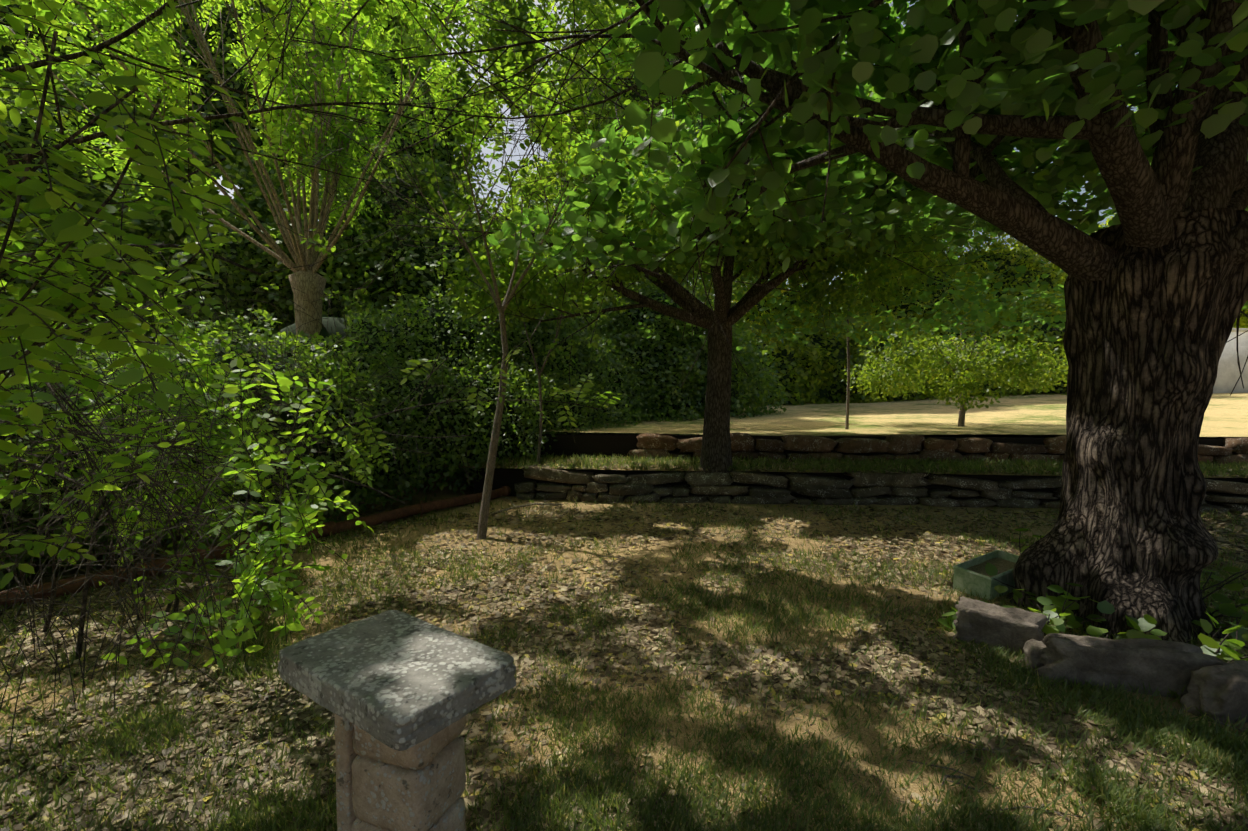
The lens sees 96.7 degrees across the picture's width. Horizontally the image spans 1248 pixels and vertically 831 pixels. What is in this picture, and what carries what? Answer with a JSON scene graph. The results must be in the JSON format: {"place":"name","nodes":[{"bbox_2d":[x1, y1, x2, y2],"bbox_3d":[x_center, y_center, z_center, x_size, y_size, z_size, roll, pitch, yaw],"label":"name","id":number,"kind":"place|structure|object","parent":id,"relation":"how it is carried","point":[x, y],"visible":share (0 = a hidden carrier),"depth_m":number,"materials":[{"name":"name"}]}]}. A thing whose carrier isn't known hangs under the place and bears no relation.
{"place":"outdoors","nodes":[
{"label":"outdoors","id":0,"kind":"place"},
{"bbox_2d":[0,0,551,338],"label":"pollard tree","id":1,"kind":"object","parent":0,"point":[166,57],"depth_m":7.65,"materials":[{"name":"green plant"}]},
{"bbox_2d":[0,0,630,210],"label":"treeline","id":2,"kind":"object","parent":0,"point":[492,38],"visible":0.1,"depth_m":12.57,"materials":[{"name":"green plant"}]},
{"bbox_2d":[0,480,1247,830],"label":"lawn","id":3,"kind":"structure","parent":0,"point":[648,552],"depth_m":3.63,"materials":[{"name":"plant"}]},
{"bbox_2d":[0,486,510,606],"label":"log edging","id":4,"kind":"object","parent":3,"relation":"on","point":[381,517],"visible":0.67,"depth_m":5.50,"materials":[{"name":"brown wood"}]},
{"bbox_2d":[0,283,681,581],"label":"hedge","id":5,"kind":"object","parent":3,"relation":"on","point":[514,373],"depth_m":7.48,"materials":[{"name":"green plant"}]},
{"bbox_2d":[0,0,722,751],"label":"shrub","id":6,"kind":"object","parent":3,"relation":"on","point":[164,470],"visible":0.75,"depth_m":2.79,"materials":[{"name":"green plant"}]},
{"bbox_2d":[0,0,449,122],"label":"tree leaves","id":7,"kind":"object","parent":6,"relation":"attached to","point":[104,16],"visible":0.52,"depth_m":5.88,"materials":[{"name":"green plant"}]},
{"bbox_2d":[335,714,465,830],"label":"stone pedestal","id":8,"kind":"object","parent":3,"relation":"on","point":[381,786],"visible":0.67,"depth_m":1.65,"materials":[{"name":"stone"}]},
{"bbox_2d":[277,610,515,750],"bbox_3d":[-0.699,0.768,1.696,0.661,0.096,0.410,2,3,34],"label":"stone slab top","id":9,"kind":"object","parent":8,"relation":"on","point":[397,680],"depth_m":1.59,"materials":[{"name":"grey stone"}]},
{"bbox_2d":[334,21,617,538],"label":"saplings","id":10,"kind":"object","parent":3,"relation":"on","point":[485,502],"depth_m":5.69,"materials":[{"name":"green plant"}]},
{"bbox_2d":[491,496,562,513],"bbox_3d":[-1.603,1.174,7.334,1.323,0.036,0.897,2,3,34],"label":"fallen branch","id":11,"kind":"object","parent":3,"relation":"on","point":[524,505],"visible":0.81,"depth_m":7.28,"materials":[{"name":"brown wood"}]},
{"bbox_2d":[0,503,1247,830],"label":"litter twigs","id":12,"kind":"object","parent":3,"relation":"on","point":[830,739],"visible":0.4,"depth_m":2.49,"materials":[{"name":"brown wood"}]},
{"bbox_2d":[0,498,1247,830],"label":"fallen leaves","id":13,"kind":"object","parent":3,"relation":"on","point":[176,798],"visible":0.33,"depth_m":2.91,"materials":[{"name":"beige plant"}]},
{"bbox_2d":[289,0,1247,643],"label":"judas tree","id":14,"kind":"object","parent":3,"relation":"on","point":[1038,82],"depth_m":3.47,"materials":[{"name":"plant"}]},
{"bbox_2d":[582,0,1181,250],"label":"tree leaves","id":15,"kind":"object","parent":14,"relation":"attached to","point":[828,110],"visible":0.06,"depth_m":3.82,"materials":[{"name":"green plant"}]},
{"bbox_2d":[953,550,1018,599],"bbox_3d":[2.831,1.229,4.248,0.639,0.210,0.276,-5,9,-30],"label":"planter box","id":16,"kind":"object","parent":3,"relation":"on","point":[972,575],"visible":0.71,"depth_m":4.15,"materials":[{"name":"green metal"}]},
{"bbox_2d":[937,528,1247,662],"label":"ground plants","id":17,"kind":"object","parent":3,"relation":"on","point":[1211,646],"depth_m":3.39,"materials":[{"name":"green plant"}]},
{"bbox_2d":[953,596,1247,723],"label":"tree border rocks","id":18,"kind":"object","parent":3,"relation":"on","point":[1216,685],"visible":0.85,"depth_m":2.80,"materials":[{"name":"grey stone"}]},
{"bbox_2d":[214,0,1233,333],"label":"sky","id":19,"kind":"structure","parent":0,"point":[498,165],"materials":[{"name":"grey"}]},
{"bbox_2d":[426,434,1247,479],"bbox_3d":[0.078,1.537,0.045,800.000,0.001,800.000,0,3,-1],"label":"ground","id":20,"kind":"structure","parent":0,"point":[986,435],"depth_m":18.88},
{"bbox_2d":[0,60,586,384],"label":"hedge","id":21,"kind":"object","parent":20,"relation":"on","point":[160,228],"depth_m":9.80,"materials":[{"name":"green plant"}]},
{"bbox_2d":[0,0,1247,435],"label":"trees","id":22,"kind":"object","parent":20,"relation":"on","point":[6,50],"depth_m":12.83,"materials":[{"name":"green plant"}]},
{"bbox_2d":[266,0,982,477],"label":"tree","id":23,"kind":"object","parent":20,"relation":"on","point":[536,292],"depth_m":7.40,"materials":[{"name":"green plant"}]},
{"bbox_2d":[481,0,987,320],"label":"tree","id":24,"kind":"object","parent":20,"relation":"on","point":[549,173],"depth_m":17.22,"materials":[{"name":"green plant"}]},
{"bbox_2d":[514,463,1247,512],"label":"retaining wall stones","id":25,"kind":"object","parent":20,"relation":"on","point":[870,487],"visible":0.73,"depth_m":7.46,"materials":[{"name":"grey stone"}]},
{"bbox_2d":[731,213,1247,435],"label":"treeline","id":26,"kind":"object","parent":20,"relation":"on","point":[807,393],"visible":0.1,"depth_m":21.68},
{"bbox_2d":[443,458,1247,477],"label":"terrace","id":27,"kind":"structure","parent":0,"point":[764,469],"depth_m":7.75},
{"bbox_2d":[467,451,1247,477],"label":"grass terrace tufts","id":28,"kind":"object","parent":27,"relation":"on","point":[1233,468],"visible":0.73,"depth_m":7.89,"materials":[{"name":"green plant"}]},
{"bbox_2d":[472,457,1247,477],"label":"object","id":29,"kind":"object","parent":27,"relation":"on","point":[986,463],"visible":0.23,"depth_m":7.77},
{"bbox_2d":[506,434,1223,459],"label":"stone retaining wall","id":30,"kind":"structure","parent":27,"relation":"on","point":[598,445],"depth_m":9.05,"materials":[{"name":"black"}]},
{"bbox_2d":[628,432,1247,465],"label":"edge stones","id":31,"kind":"object","parent":27,"relation":"on","point":[902,446],"visible":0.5,"depth_m":8.53,"materials":[{"name":"stone"}]},
{"bbox_2d":[474,468,1247,505],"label":"retaining wall","id":32,"kind":"structure","parent":0,"point":[510,478],"depth_m":7.73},
{"bbox_2d":[542,393,1247,436],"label":"terrace lawn","id":33,"kind":"structure","parent":0,"point":[1225,414],"depth_m":12.17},
{"bbox_2d":[841,273,1067,428],"bbox_3d":[6.262,-1.389,10.655,4.854,3.329,3.523,0,3,-1],"label":"small tree","id":34,"kind":"object","parent":33,"relation":"on","point":[1028,370],"depth_m":10.02,"materials":[{"name":"green plant"}]},
{"bbox_2d":[1213,328,1247,392],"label":"greenhouse","id":35,"kind":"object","parent":33,"relation":"on","point":[1228,375],"depth_m":20.34,"materials":[{"name":"grey glass"}]}
]}

